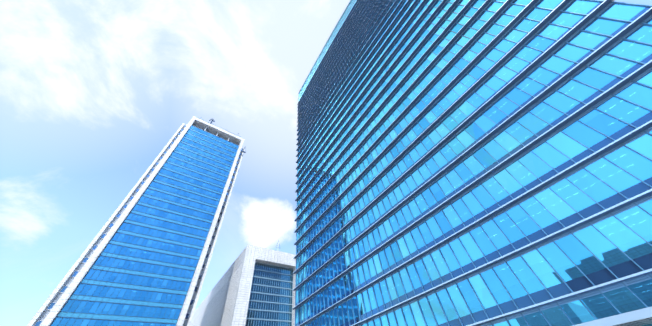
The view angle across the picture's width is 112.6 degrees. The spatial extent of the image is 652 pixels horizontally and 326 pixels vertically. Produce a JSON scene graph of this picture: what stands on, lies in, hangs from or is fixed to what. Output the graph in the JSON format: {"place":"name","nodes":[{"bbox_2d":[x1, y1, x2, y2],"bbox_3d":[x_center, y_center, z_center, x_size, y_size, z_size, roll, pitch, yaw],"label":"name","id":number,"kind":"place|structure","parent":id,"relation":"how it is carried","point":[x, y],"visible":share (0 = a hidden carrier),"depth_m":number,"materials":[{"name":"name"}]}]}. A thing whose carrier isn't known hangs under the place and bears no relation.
{"place":"outdoors","nodes":[
{"label":"outdoors","id":0,"kind":"place"},
{"bbox_2d":[190,244,295,325],"bbox_3d":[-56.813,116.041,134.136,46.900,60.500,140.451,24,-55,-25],"label":"building","id":1,"kind":"structure","parent":0,"point":[254,286],"depth_m":105.99,"materials":[{"name":"concrete"}]},
{"bbox_2d":[0,0,651,325],"label":"sky","id":2,"kind":"structure","parent":0,"point":[92,92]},
{"bbox_2d":[292,0,651,325],"bbox_3d":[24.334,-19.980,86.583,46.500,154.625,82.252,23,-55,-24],"label":"building","id":3,"kind":"structure","parent":0,"point":[474,162],"depth_m":29.85,"materials":[{"name":"blue glass"}]},
{"label":"ground","id":4,"kind":"structure","parent":0,"visible":0},
{"bbox_2d":[27,116,244,325],"bbox_3d":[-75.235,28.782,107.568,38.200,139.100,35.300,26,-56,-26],"label":"tower","id":5,"kind":"structure","parent":4,"relation":"on","point":[144,258],"depth_m":83.13,"materials":[{"name":"white concrete"},{"name":"glass"}]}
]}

